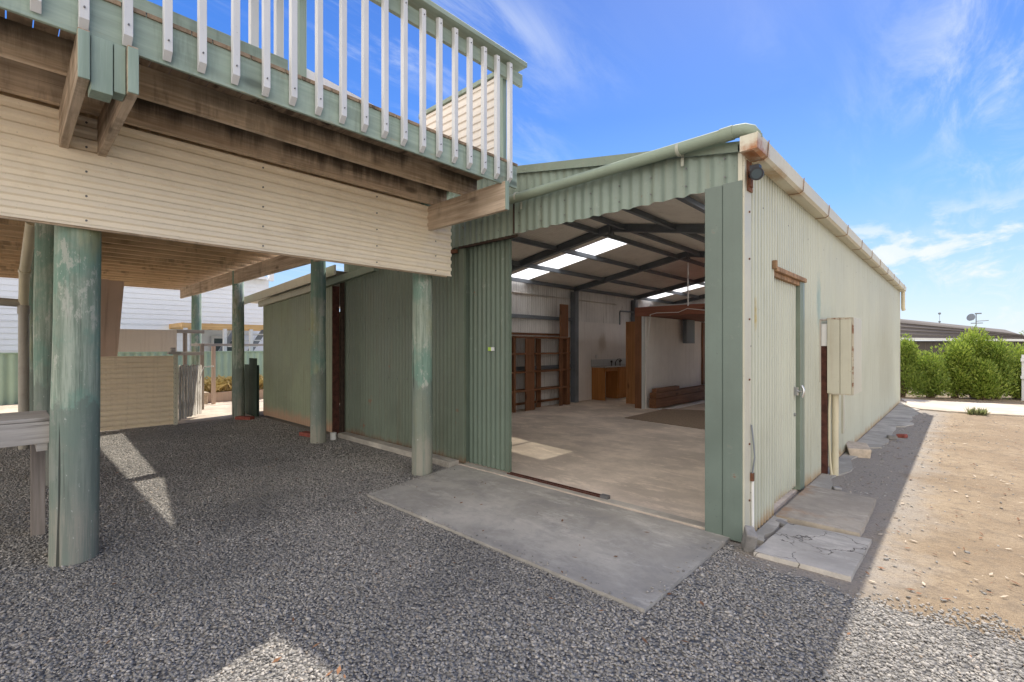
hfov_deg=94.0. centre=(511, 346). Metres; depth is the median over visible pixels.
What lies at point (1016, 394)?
shrub
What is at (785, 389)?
side door
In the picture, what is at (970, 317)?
satellite dish
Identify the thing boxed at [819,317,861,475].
meter box
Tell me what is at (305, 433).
brick
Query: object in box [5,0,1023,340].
sky
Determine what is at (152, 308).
white house
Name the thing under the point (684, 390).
timber beam
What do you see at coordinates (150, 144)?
raised deck
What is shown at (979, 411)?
weed tuft
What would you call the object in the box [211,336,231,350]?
window
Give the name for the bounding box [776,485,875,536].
concrete pad
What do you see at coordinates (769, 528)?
chunk
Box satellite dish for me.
[966,313,988,325]
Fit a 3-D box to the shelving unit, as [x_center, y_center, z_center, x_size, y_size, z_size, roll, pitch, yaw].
[0.597,0.560,10.922,0.270,1.720,2.100,0,0,43]
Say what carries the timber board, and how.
on the shelving unit
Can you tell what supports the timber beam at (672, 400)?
on the corrugated shed
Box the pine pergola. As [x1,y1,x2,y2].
[169,322,262,350]
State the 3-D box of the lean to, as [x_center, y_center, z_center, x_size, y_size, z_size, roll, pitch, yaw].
[-1.082,0.100,11.613,5.520,2.660,8.600,0,0,43]
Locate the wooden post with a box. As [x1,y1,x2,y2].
[626,321,634,403]
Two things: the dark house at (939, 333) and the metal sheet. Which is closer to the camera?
the metal sheet
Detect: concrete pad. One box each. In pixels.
[754,523,871,581]
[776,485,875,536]
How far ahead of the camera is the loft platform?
10.63 m
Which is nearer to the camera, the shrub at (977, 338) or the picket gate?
the picket gate
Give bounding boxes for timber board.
[559,304,567,336]
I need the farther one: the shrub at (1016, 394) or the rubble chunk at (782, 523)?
the shrub at (1016, 394)
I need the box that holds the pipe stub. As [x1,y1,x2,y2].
[330,432,335,439]
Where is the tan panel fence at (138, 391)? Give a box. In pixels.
[100,348,180,430]
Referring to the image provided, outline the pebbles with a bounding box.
[755,414,1023,641]
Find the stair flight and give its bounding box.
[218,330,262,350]
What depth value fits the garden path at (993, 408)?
11.21 m
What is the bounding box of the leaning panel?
[100,279,123,355]
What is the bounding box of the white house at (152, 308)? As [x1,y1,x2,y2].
[0,274,273,352]
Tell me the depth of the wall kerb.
6.55 m
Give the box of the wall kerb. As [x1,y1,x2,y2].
[338,432,458,467]
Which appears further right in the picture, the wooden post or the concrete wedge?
the concrete wedge
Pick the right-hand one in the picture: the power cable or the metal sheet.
the power cable
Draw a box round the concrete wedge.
[741,525,757,552]
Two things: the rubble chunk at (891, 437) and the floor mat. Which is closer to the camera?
the rubble chunk at (891, 437)
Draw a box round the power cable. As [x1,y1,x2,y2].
[645,308,701,350]
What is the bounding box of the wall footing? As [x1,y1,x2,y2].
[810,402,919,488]
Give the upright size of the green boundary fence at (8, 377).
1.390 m
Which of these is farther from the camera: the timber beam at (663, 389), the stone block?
the timber beam at (663, 389)
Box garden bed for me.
[204,373,262,403]
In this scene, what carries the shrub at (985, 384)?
on the ground at (940, 537)
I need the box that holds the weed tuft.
[964,407,989,415]
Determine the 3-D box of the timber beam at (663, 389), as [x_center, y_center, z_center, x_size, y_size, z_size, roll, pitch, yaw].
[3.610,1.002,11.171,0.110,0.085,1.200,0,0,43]
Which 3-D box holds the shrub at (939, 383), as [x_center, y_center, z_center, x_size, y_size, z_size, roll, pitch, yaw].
[11.833,0.684,13.421,1.227,1.560,1.249,0,0,43]
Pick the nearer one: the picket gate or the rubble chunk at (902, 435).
the rubble chunk at (902, 435)
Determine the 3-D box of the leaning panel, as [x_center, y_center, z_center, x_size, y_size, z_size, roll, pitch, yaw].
[-7.239,0.005,8.289,0.032,2.390,0.792,0,0,43]
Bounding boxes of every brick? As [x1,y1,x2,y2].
[235,416,254,419]
[299,431,309,436]
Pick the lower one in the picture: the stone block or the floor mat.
the stone block
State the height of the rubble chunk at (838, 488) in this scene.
0.038 m
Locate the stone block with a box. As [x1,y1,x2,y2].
[846,441,871,457]
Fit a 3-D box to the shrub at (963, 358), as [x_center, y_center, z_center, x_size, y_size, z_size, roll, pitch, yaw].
[12.357,0.564,13.339,1.106,1.796,0.977,0,0,-3]
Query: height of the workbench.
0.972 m
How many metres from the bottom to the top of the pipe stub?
0.135 m
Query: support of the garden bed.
on the concrete path at (218, 410)
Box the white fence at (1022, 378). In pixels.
[1021,355,1023,400]
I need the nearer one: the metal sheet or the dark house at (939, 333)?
the metal sheet
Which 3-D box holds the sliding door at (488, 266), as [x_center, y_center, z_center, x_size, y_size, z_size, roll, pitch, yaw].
[-0.285,0.097,5.572,0.735,2.615,0.059,0,0,43]
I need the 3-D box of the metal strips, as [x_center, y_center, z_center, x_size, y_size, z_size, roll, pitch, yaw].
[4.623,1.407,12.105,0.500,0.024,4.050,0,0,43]
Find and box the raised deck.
[0,0,526,566]
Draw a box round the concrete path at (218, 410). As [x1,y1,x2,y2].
[0,399,339,423]
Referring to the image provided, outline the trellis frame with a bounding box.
[118,329,262,409]
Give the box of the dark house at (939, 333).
[900,319,1023,371]
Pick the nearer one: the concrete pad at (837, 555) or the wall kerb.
the concrete pad at (837, 555)
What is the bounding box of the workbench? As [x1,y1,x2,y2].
[0,410,49,536]
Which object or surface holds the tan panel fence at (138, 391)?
on the gravel yard at (260, 459)
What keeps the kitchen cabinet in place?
on the corrugated shed
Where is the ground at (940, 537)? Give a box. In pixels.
[0,387,1023,641]
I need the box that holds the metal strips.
[647,400,704,409]
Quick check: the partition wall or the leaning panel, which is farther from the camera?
the partition wall
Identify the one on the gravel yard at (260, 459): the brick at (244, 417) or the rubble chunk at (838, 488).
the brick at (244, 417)
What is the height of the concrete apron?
0.078 m
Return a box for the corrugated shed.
[344,123,906,541]
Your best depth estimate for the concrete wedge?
3.33 m
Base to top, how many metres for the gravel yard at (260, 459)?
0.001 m
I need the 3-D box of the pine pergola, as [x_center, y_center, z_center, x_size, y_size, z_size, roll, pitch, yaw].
[-9.793,0.355,16.779,1.920,2.190,3.450,0,0,43]
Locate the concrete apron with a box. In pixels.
[367,465,729,613]
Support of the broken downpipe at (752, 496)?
attached to the corrugated shed
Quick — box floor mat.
[625,409,704,428]
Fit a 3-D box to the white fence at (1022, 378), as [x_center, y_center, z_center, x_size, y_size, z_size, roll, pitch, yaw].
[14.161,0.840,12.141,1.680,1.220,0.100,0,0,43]
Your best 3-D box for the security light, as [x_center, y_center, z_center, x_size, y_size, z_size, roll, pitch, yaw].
[1.774,-1.260,3.482,0.116,0.225,0.231,0,0,13]
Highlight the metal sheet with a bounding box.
[245,358,258,416]
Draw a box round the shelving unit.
[512,332,569,412]
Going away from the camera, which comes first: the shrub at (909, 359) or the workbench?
the workbench
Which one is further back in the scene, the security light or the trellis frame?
the trellis frame
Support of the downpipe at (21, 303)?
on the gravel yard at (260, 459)
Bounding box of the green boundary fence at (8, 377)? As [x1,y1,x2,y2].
[0,351,262,404]
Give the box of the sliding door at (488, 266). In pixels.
[466,239,511,471]
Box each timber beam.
[649,390,704,408]
[650,385,704,398]
[652,385,678,392]
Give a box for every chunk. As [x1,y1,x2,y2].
[756,513,787,544]
[775,519,787,526]
[832,486,841,490]
[886,435,897,439]
[896,434,907,437]
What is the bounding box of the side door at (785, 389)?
[774,278,804,502]
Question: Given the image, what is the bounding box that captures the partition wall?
[635,316,704,408]
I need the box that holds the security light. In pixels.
[746,160,763,192]
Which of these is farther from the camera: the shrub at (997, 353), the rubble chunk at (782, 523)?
the shrub at (997, 353)
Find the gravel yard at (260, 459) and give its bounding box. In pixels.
[0,417,1023,681]
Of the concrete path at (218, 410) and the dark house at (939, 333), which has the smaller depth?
the concrete path at (218, 410)
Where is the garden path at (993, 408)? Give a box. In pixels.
[901,399,1023,416]
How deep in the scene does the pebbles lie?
4.18 m
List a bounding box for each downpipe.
[0,222,34,449]
[750,425,755,526]
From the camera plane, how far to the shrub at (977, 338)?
13.35 m
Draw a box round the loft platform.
[635,263,704,342]
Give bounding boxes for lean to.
[244,265,615,433]
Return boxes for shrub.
[900,333,930,397]
[909,343,960,397]
[938,335,980,397]
[945,326,997,397]
[962,357,1014,399]
[978,336,1022,398]
[1000,342,1023,398]
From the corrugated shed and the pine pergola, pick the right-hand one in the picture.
the corrugated shed
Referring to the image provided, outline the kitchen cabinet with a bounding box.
[591,358,625,400]
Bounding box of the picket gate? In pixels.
[178,364,213,419]

